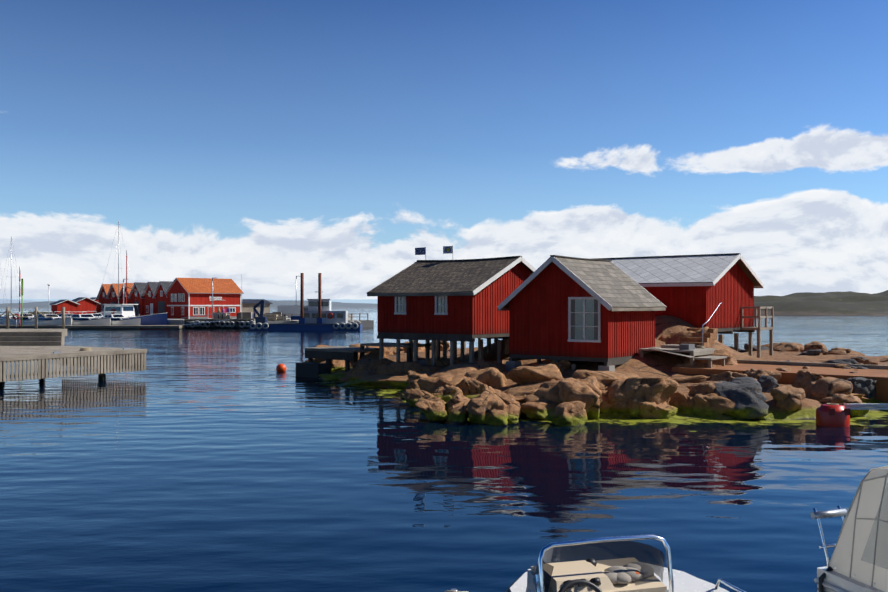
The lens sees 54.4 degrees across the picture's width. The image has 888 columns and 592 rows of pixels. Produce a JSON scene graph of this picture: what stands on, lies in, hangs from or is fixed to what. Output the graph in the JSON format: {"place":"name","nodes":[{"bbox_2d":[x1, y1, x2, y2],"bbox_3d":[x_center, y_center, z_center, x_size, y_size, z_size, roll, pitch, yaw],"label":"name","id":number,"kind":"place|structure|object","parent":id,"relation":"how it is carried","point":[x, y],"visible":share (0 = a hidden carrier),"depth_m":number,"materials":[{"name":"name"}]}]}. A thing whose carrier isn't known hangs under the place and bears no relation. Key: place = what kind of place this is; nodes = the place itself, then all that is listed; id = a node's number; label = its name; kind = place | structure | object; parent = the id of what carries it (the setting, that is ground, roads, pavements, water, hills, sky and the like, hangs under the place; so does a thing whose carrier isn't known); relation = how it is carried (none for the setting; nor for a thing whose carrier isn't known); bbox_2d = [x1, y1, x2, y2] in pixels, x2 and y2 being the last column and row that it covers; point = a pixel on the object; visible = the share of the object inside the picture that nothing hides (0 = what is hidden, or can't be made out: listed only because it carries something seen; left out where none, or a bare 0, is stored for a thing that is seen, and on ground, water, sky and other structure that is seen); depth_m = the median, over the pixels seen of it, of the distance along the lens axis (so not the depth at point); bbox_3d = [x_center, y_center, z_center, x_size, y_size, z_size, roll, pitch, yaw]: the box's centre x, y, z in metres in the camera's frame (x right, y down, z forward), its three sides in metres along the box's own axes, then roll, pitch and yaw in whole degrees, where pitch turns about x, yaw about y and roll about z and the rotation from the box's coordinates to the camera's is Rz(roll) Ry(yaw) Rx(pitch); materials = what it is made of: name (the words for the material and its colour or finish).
{"place":"outdoors","nodes":[
{"label":"outdoors","id":0,"kind":"place"},
{"bbox_2d":[0,299,40,303],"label":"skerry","id":1,"kind":"structure","parent":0,"point":[2,301],"depth_m":1470.04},
{"bbox_2d":[49,278,272,318],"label":"red buildings","id":2,"kind":"structure","parent":0,"point":[179,298],"depth_m":129.29,"materials":[{"name":"red paint"}]},
{"bbox_2d":[0,266,373,328],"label":"harbour quay","id":3,"kind":"structure","parent":0,"point":[282,314],"depth_m":111.91,"materials":[{"name":"grey concrete"}]},
{"bbox_2d":[17,311,50,314],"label":"moored boats","id":4,"kind":"object","parent":3,"relation":"on","point":[42,312],"depth_m":165.72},
{"bbox_2d":[0,300,377,307],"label":"land","id":5,"kind":"structure","parent":0,"point":[43,304],"depth_m":823.69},
{"bbox_2d":[0,308,887,591],"bbox_3d":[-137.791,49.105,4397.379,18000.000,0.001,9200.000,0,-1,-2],"label":"water","id":6,"kind":"structure","parent":0,"point":[208,460],"depth_m":15.02,"materials":[{"name":"blue liquid"}]},
{"bbox_2d":[0,329,146,381],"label":"timber pier","id":7,"kind":"structure","parent":6,"relation":"in","point":[28,347],"depth_m":34.81,"materials":[{"name":"grey wood"}]},
{"bbox_2d":[0,307,64,328],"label":"pier rope posts","id":8,"kind":"object","parent":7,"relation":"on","point":[7,311],"visible":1,"depth_m":45.41,"materials":[{"name":"grey wood"}]},
{"bbox_2d":[0,221,166,328],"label":"sailboats","id":9,"kind":"object","parent":6,"relation":"on","point":[118,314],"visible":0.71,"depth_m":114.46,"materials":[{"name":"white"}]},
{"bbox_2d":[249,273,362,330],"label":"work barge","id":10,"kind":"object","parent":6,"relation":"on","point":[319,315],"visible":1,"depth_m":103.49,"materials":[{"name":"blue metal"}]},
{"bbox_2d":[403,389,433,406],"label":"boulder","id":11,"kind":"object","parent":6,"relation":"in","point":[412,397],"visible":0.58,"depth_m":25.89,"materials":[{"name":"stone"}]},
{"bbox_2d":[415,399,446,421],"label":"boulder","id":12,"kind":"object","parent":6,"relation":"in","point":[433,411],"visible":0.94,"depth_m":22.53,"materials":[{"name":"stone"}]},
{"bbox_2d":[420,396,447,412],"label":"boulder","id":13,"kind":"object","parent":6,"relation":"in","point":[435,399],"visible":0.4,"depth_m":24.37,"materials":[{"name":"stone"}]},
{"bbox_2d":[448,403,467,423],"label":"boulder","id":14,"kind":"object","parent":6,"relation":"in","point":[458,415],"visible":0.85,"depth_m":22.25,"materials":[{"name":"stone"}]},
{"bbox_2d":[447,392,469,409],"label":"boulder","id":15,"kind":"object","parent":6,"relation":"in","point":[457,398],"visible":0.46,"depth_m":23.90,"materials":[{"name":"stone"}]},
{"bbox_2d":[448,400,468,418],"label":"boulder","id":16,"kind":"object","parent":6,"relation":"in","point":[456,405],"visible":0.29,"depth_m":22.85,"materials":[{"name":"stone"}]},
{"bbox_2d":[467,397,503,423],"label":"boulder","id":17,"kind":"object","parent":6,"relation":"in","point":[479,409],"visible":0.75,"depth_m":22.19,"materials":[{"name":"stone"}]},
{"bbox_2d":[470,391,508,425],"bbox_3d":[1.191,3.060,22.558,1.129,0.763,1.829,2,10,-29],"label":"boulder","id":18,"kind":"object","parent":6,"relation":"in","point":[498,417],"visible":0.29,"depth_m":22.08,"materials":[{"name":"stone"}]},
{"bbox_2d":[503,404,520,424],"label":"boulder","id":19,"kind":"object","parent":6,"relation":"in","point":[512,410],"visible":0.44,"depth_m":22.27,"materials":[{"name":"stone"}]},
{"bbox_2d":[545,401,587,425],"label":"boulder","id":20,"kind":"object","parent":6,"relation":"in","point":[572,413],"visible":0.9,"depth_m":21.89,"materials":[{"name":"stone"}]},
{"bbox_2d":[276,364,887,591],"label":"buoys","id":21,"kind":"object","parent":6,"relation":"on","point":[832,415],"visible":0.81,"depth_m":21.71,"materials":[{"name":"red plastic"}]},
{"bbox_2d":[318,381,887,431],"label":"algae mats","id":22,"kind":"object","parent":6,"relation":"on","point":[872,415],"visible":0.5,"depth_m":22.78,"materials":[{"name":"green plant"}]},
{"bbox_2d":[505,534,744,591],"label":"motorboat","id":23,"kind":"object","parent":6,"relation":"on","point":[615,564],"visible":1,"depth_m":6.46,"materials":[{"name":"white plastic"}]},
{"bbox_2d":[810,466,887,591],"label":"covered boat","id":24,"kind":"object","parent":6,"relation":"on","point":[858,562],"visible":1,"depth_m":6.67,"materials":[{"name":"white"}]},
{"bbox_2d":[0,0,887,303],"label":"sky","id":25,"kind":"structure","parent":0,"point":[259,145],"materials":[{"name":"blue"}]},
{"bbox_2d":[320,315,887,419],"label":"islet rock","id":26,"kind":"object","parent":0,"point":[656,364],"visible":0.15,"depth_m":31.06,"materials":[{"name":"stone"}]},
{"bbox_2d":[305,358,319,362],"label":"boulder","id":27,"kind":"object","parent":26,"relation":"on","point":[316,360],"visible":0.06,"depth_m":41.86,"materials":[{"name":"stone"}]},
{"bbox_2d":[316,345,331,361],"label":"boulder","id":28,"kind":"object","parent":26,"relation":"on","point":[321,360],"visible":0.02,"depth_m":41.40,"materials":[{"name":"stone"}]},
{"bbox_2d":[318,372,345,380],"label":"boulder","id":29,"kind":"object","parent":26,"relation":"on","point":[333,376],"visible":0.29,"depth_m":34.88,"materials":[{"name":"stone"}]},
{"bbox_2d":[331,359,344,371],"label":"boulder","id":30,"kind":"object","parent":26,"relation":"on","point":[336,365],"visible":0.27,"depth_m":38.24,"materials":[{"name":"stone"}]},
{"bbox_2d":[349,343,365,346],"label":"boulder","id":31,"kind":"object","parent":26,"relation":"on","point":[355,345],"visible":0.12,"depth_m":45.28,"materials":[{"name":"stone"}]},
{"bbox_2d":[348,369,374,380],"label":"boulder","id":32,"kind":"object","parent":26,"relation":"on","point":[353,377],"visible":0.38,"depth_m":33.03,"materials":[{"name":"stone"}]},
{"bbox_2d":[296,342,431,377],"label":"jetty","id":33,"kind":"object","parent":26,"relation":"on","point":[310,369],"visible":0.54,"depth_m":36.38,"materials":[{"name":"grey wood"}]},
{"bbox_2d":[352,350,378,369],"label":"boulder","id":34,"kind":"object","parent":26,"relation":"on","point":[373,355],"visible":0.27,"depth_m":36.04,"materials":[{"name":"stone"}]},
{"bbox_2d":[337,374,409,388],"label":"boulder","id":35,"kind":"object","parent":26,"relation":"on","point":[398,381],"visible":0.42,"depth_m":31.71,"materials":[{"name":"stone"}]},
{"bbox_2d":[352,358,394,374],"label":"boulder","id":36,"kind":"object","parent":26,"relation":"on","point":[362,366],"visible":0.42,"depth_m":34.08,"materials":[{"name":"stone"}]},
{"bbox_2d":[364,346,389,357],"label":"boulder","id":37,"kind":"object","parent":26,"relation":"on","point":[386,352],"visible":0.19,"depth_m":40.49,"materials":[{"name":"stone"}]},
{"bbox_2d":[387,347,400,354],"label":"boulder","id":38,"kind":"object","parent":26,"relation":"on","point":[393,350],"visible":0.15,"depth_m":43.17,"materials":[{"name":"stone"}]},
{"bbox_2d":[375,361,421,374],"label":"boulder","id":39,"kind":"object","parent":26,"relation":"on","point":[397,368],"visible":0.5,"depth_m":32.68,"materials":[{"name":"stone"}]},
{"bbox_2d":[403,341,424,352],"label":"boulder","id":40,"kind":"object","parent":26,"relation":"on","point":[421,349],"visible":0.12,"depth_m":43.79,"materials":[{"name":"stone"}]},
{"bbox_2d":[406,370,433,389],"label":"boulder","id":41,"kind":"object","parent":26,"relation":"on","point":[413,377],"visible":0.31,"depth_m":29.14,"materials":[{"name":"stone"}]},
{"bbox_2d":[415,366,444,372],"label":"boulder","id":42,"kind":"object","parent":26,"relation":"on","point":[433,369],"visible":0.4,"depth_m":32.40,"materials":[{"name":"stone"}]},
{"bbox_2d":[417,374,452,393],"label":"boulder","id":43,"kind":"object","parent":26,"relation":"on","point":[430,385],"visible":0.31,"depth_m":27.81,"materials":[{"name":"stone"}]},
{"bbox_2d":[434,387,443,392],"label":"boulder","id":44,"kind":"object","parent":26,"relation":"on","point":[438,389],"visible":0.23,"depth_m":27.22,"materials":[{"name":"stone"}]},
{"bbox_2d":[430,341,449,348],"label":"boulder","id":45,"kind":"object","parent":26,"relation":"on","point":[448,344],"visible":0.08,"depth_m":49.11,"materials":[{"name":"stone"}]},
{"bbox_2d":[432,393,451,402],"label":"boulder","id":46,"kind":"object","parent":26,"relation":"on","point":[446,398],"visible":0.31,"depth_m":26.38,"materials":[{"name":"stone"}]},
{"bbox_2d":[427,358,461,366],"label":"boulder","id":47,"kind":"object","parent":26,"relation":"on","point":[441,362],"visible":0.4,"depth_m":34.40,"materials":[{"name":"stone"}]},
{"bbox_2d":[366,256,535,365],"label":"boat house","id":48,"kind":"structure","parent":26,"relation":"on","point":[436,302],"depth_m":33.91,"materials":[{"name":"red wood"}]},
{"bbox_2d":[443,385,462,396],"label":"boulder","id":49,"kind":"object","parent":26,"relation":"on","point":[452,390],"visible":0.38,"depth_m":26.51,"materials":[{"name":"stone"}]},
{"bbox_2d":[430,363,480,385],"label":"boulder","id":50,"kind":"object","parent":26,"relation":"on","point":[458,371],"visible":0.35,"depth_m":29.00,"materials":[{"name":"stone"}]},
{"bbox_2d":[455,377,487,394],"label":"boulder","id":51,"kind":"object","parent":26,"relation":"on","point":[467,385],"visible":0.5,"depth_m":27.08,"materials":[{"name":"stone"}]},
{"bbox_2d":[465,367,506,387],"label":"boulder","id":52,"kind":"object","parent":26,"relation":"on","point":[492,377],"visible":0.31,"depth_m":27.59,"materials":[{"name":"stone"}]},
{"bbox_2d":[474,361,501,371],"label":"boulder","id":53,"kind":"object","parent":26,"relation":"on","point":[485,364],"visible":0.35,"depth_m":30.83,"materials":[{"name":"stone"}]},
{"bbox_2d":[477,384,500,393],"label":"boulder","id":54,"kind":"object","parent":26,"relation":"on","point":[482,388],"visible":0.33,"depth_m":26.09,"materials":[{"name":"stone"}]},
{"bbox_2d":[496,363,504,370],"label":"boulder","id":55,"kind":"object","parent":26,"relation":"on","point":[501,366],"visible":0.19,"depth_m":31.17,"materials":[{"name":"stone"}]},
{"bbox_2d":[493,392,524,403],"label":"boulder","id":56,"kind":"object","parent":26,"relation":"on","point":[520,399],"visible":0.29,"depth_m":24.02,"materials":[{"name":"stone"}]},
{"bbox_2d":[501,398,522,418],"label":"boulder","id":57,"kind":"object","parent":26,"relation":"on","point":[507,401],"visible":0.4,"depth_m":23.52,"materials":[{"name":"stone"}]},
{"bbox_2d":[505,385,539,395],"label":"boulder","id":58,"kind":"object","parent":26,"relation":"on","point":[522,390],"visible":0.21,"depth_m":26.22,"materials":[{"name":"stone"}]},
{"bbox_2d":[506,364,563,384],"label":"boulder","id":59,"kind":"object","parent":26,"relation":"on","point":[528,374],"visible":0.62,"depth_m":27.01,"materials":[{"name":"stone"}]},
{"bbox_2d":[520,400,559,419],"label":"boulder","id":60,"kind":"object","parent":26,"relation":"on","point":[540,410],"visible":0.5,"depth_m":22.93,"materials":[{"name":"stone"}]},
{"bbox_2d":[534,362,564,371],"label":"boulder","id":61,"kind":"object","parent":26,"relation":"on","point":[560,366],"visible":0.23,"depth_m":30.31,"materials":[{"name":"stone"}]},
{"bbox_2d":[549,360,573,368],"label":"boulder","id":62,"kind":"object","parent":26,"relation":"on","point":[567,363],"visible":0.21,"depth_m":30.62,"materials":[{"name":"stone"}]},
{"bbox_2d":[524,381,601,402],"bbox_3d":[3.247,3.092,23.826,2.231,1.558,1.498,4,-2,31],"label":"boulder","id":63,"kind":"object","parent":26,"relation":"on","point":[547,390],"visible":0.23,"depth_m":23.62,"materials":[{"name":"stone"}]},
{"bbox_2d":[558,376,599,419],"bbox_3d":[3.635,2.973,23.726,1.271,1.494,2.124,0,-1,9],"label":"boulder","id":64,"kind":"object","parent":26,"relation":"on","point":[570,390],"visible":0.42,"depth_m":23.01,"materials":[{"name":"stone"}]},
{"bbox_2d":[497,255,666,371],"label":"boat house","id":65,"kind":"structure","parent":26,"relation":"on","point":[573,309],"depth_m":30.80,"materials":[{"name":"red wood"}]},
{"bbox_2d":[415,246,773,367],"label":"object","id":66,"kind":"object","parent":26,"relation":"on","point":[701,345],"visible":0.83,"depth_m":32.40,"materials":[{"name":"grey wood"}]},
{"bbox_2d":[571,370,639,388],"bbox_3d":[4.775,2.632,25.276,2.625,0.984,1.462,0,0,-19],"label":"boulder","id":67,"kind":"object","parent":26,"relation":"on","point":[605,378],"visible":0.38,"depth_m":24.87,"materials":[{"name":"stone"}]},
{"bbox_2d":[600,390,662,412],"bbox_3d":[4.970,3.039,24.052,2.384,0.870,1.716,0,-5,22],"label":"boulder","id":68,"kind":"object","parent":26,"relation":"on","point":[606,406],"visible":0.25,"depth_m":23.41,"materials":[{"name":"stone"}]},
{"bbox_2d":[608,377,678,416],"bbox_3d":[5.211,2.897,24.134,1.932,1.401,2.234,0,-1,-20],"label":"boulder","id":69,"kind":"object","parent":26,"relation":"on","point":[632,391],"visible":0.67,"depth_m":23.34,"materials":[{"name":"stone"}]},
{"bbox_2d":[626,401,666,418],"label":"boulder","id":70,"kind":"object","parent":26,"relation":"on","point":[647,407],"visible":0.17,"depth_m":23.09,"materials":[{"name":"stone"}]},
{"bbox_2d":[651,403,677,418],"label":"boulder","id":71,"kind":"object","parent":26,"relation":"on","point":[667,411],"visible":0.52,"depth_m":23.15,"materials":[{"name":"stone"}]},
{"bbox_2d":[593,253,763,355],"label":"boat house","id":72,"kind":"structure","parent":26,"relation":"on","point":[695,290],"depth_m":35.97,"materials":[{"name":"red wood"}]},
{"bbox_2d":[669,392,694,414],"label":"boulder","id":73,"kind":"object","parent":26,"relation":"on","point":[686,401],"visible":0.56,"depth_m":23.73,"materials":[{"name":"stone"}]},
{"bbox_2d":[659,327,708,343],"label":"boulder","id":74,"kind":"object","parent":26,"relation":"on","point":[673,338],"visible":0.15,"depth_m":32.83,"materials":[{"name":"stone"}]},
{"bbox_2d":[670,375,706,382],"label":"boulder","id":75,"kind":"object","parent":26,"relation":"on","point":[698,378],"visible":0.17,"depth_m":27.78,"materials":[{"name":"stone"}]},
{"bbox_2d":[675,363,715,367],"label":"boulder","id":76,"kind":"object","parent":26,"relation":"on","point":[693,365],"visible":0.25,"depth_m":29.82,"materials":[{"name":"stone"}]},
{"bbox_2d":[686,381,721,395],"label":"boulder","id":77,"kind":"object","parent":26,"relation":"on","point":[707,387],"visible":0.27,"depth_m":23.86,"materials":[{"name":"stone"}]},
{"bbox_2d":[676,393,734,415],"bbox_3d":[7.245,3.159,23.691,1.909,1.057,0.930,3,-4,35],"label":"boulder","id":78,"kind":"object","parent":26,"relation":"on","point":[714,402],"visible":0.44,"depth_m":23.33,"materials":[{"name":"stone"}]},
{"bbox_2d":[682,349,737,364],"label":"boulder","id":79,"kind":"object","parent":26,"relation":"on","point":[730,360],"visible":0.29,"depth_m":31.14,"materials":[{"name":"stone"}]},
{"bbox_2d":[696,410,732,419],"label":"boulder","id":80,"kind":"object","parent":26,"relation":"on","point":[715,415],"visible":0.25,"depth_m":23.12,"materials":[{"name":"stone"}]},
{"bbox_2d":[706,371,746,381],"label":"boulder","id":81,"kind":"object","parent":26,"relation":"on","point":[727,376],"visible":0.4,"depth_m":25.17,"materials":[{"name":"stone"}]},
{"bbox_2d":[728,346,744,352],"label":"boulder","id":82,"kind":"object","parent":26,"relation":"on","point":[740,350],"visible":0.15,"depth_m":47.18,"materials":[{"name":"stone"}]},
{"bbox_2d":[714,377,768,420],"bbox_3d":[7.985,2.863,23.457,1.378,1.221,1.670,0,-1,10],"label":"boulder","id":83,"kind":"object","parent":26,"relation":"on","point":[747,396],"visible":0.69,"depth_m":23.14,"materials":[{"name":"stone"}]},
{"bbox_2d":[744,343,773,350],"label":"boulder","id":84,"kind":"object","parent":26,"relation":"on","point":[754,347],"visible":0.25,"depth_m":46.30,"materials":[{"name":"stone"}]},
{"bbox_2d":[741,368,780,381],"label":"boulder","id":85,"kind":"object","parent":26,"relation":"on","point":[755,373],"visible":0.33,"depth_m":26.87,"materials":[{"name":"stone"}]},
{"bbox_2d":[745,342,780,351],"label":"boulder","id":86,"kind":"object","parent":26,"relation":"on","point":[775,344],"visible":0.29,"depth_m":46.34,"materials":[{"name":"stone"}]},
{"bbox_2d":[757,375,778,392],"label":"boulder","id":87,"kind":"object","parent":26,"relation":"on","point":[768,384],"visible":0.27,"depth_m":25.04,"materials":[{"name":"stone"}]},
{"bbox_2d":[672,360,887,402],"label":"stone quay","id":88,"kind":"structure","parent":26,"relation":"on","point":[879,373],"depth_m":28.76,"materials":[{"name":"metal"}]},
{"bbox_2d":[776,367,792,371],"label":"boulder","id":89,"kind":"object","parent":26,"relation":"on","point":[786,369],"visible":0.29,"depth_m":28.26,"materials":[{"name":"stone"}]},
{"bbox_2d":[770,385,804,411],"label":"boulder","id":90,"kind":"object","parent":26,"relation":"on","point":[788,398],"visible":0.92,"depth_m":23.31,"materials":[{"name":"stone"}]},
{"bbox_2d":[773,342,803,351],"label":"boulder","id":91,"kind":"object","parent":26,"relation":"on","point":[790,347],"visible":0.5,"depth_m":45.64,"materials":[{"name":"stone"}]},
{"bbox_2d":[791,370,822,388],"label":"boulder","id":92,"kind":"object","parent":26,"relation":"on","point":[802,379],"visible":0.31,"depth_m":25.38,"materials":[{"name":"stone"}]},
{"bbox_2d":[796,349,820,355],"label":"boulder","id":93,"kind":"object","parent":26,"relation":"on","point":[812,352],"visible":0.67,"depth_m":40.77,"materials":[{"name":"stone"}]},
{"bbox_2d":[803,341,827,352],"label":"boulder","id":94,"kind":"object","parent":26,"relation":"on","point":[815,345],"visible":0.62,"depth_m":44.08,"materials":[{"name":"stone"}]},
{"bbox_2d":[804,377,852,400],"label":"boulder","id":95,"kind":"object","parent":26,"relation":"on","point":[821,388],"visible":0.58,"depth_m":24.47,"materials":[{"name":"stone"}]},
{"bbox_2d":[819,397,844,404],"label":"boulder","id":96,"kind":"object","parent":26,"relation":"on","point":[826,400],"visible":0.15,"depth_m":23.86,"materials":[{"name":"stone"}]},
{"bbox_2d":[822,359,857,363],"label":"boulder","id":97,"kind":"object","parent":26,"relation":"on","point":[845,361],"visible":0.35,"depth_m":30.36,"materials":[{"name":"stone"}]},
{"bbox_2d":[831,347,851,352],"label":"boulder","id":98,"kind":"object","parent":26,"relation":"on","point":[846,350],"visible":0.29,"depth_m":42.03,"materials":[{"name":"stone"}]},
{"bbox_2d":[822,350,865,355],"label":"boulder","id":99,"kind":"object","parent":26,"relation":"on","point":[835,352],"visible":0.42,"depth_m":41.72,"materials":[{"name":"stone"}]},
{"bbox_2d":[834,364,853,368],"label":"boulder","id":100,"kind":"object","parent":26,"relation":"on","point":[839,365],"visible":0.08,"depth_m":29.37,"materials":[{"name":"stone"}]},
{"bbox_2d":[805,393,887,403],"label":"boulder","id":101,"kind":"object","parent":26,"relation":"on","point":[861,397],"visible":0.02,"depth_m":25.37,"materials":[{"name":"stone"}]},
{"bbox_2d":[831,393,868,416],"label":"boulder","id":102,"kind":"object","parent":26,"relation":"on","point":[843,398],"visible":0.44,"depth_m":23.41,"materials":[{"name":"stone"}]},
{"bbox_2d":[843,365,868,368],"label":"boulder","id":103,"kind":"object","parent":26,"relation":"on","point":[854,367],"visible":0.17,"depth_m":29.04,"materials":[{"name":"stone"}]},
{"bbox_2d":[847,377,876,399],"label":"boulder","id":104,"kind":"object","parent":26,"relation":"on","point":[865,386],"visible":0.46,"depth_m":25.49,"materials":[{"name":"stone"}]},
{"bbox_2d":[854,358,878,364],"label":"boulder","id":105,"kind":"object","parent":26,"relation":"on","point":[864,362],"visible":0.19,"depth_m":32.83,"materials":[{"name":"stone"}]},
{"bbox_2d":[754,290,887,315],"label":"hill","id":106,"kind":"structure","parent":0,"point":[848,303],"depth_m":270.53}
]}

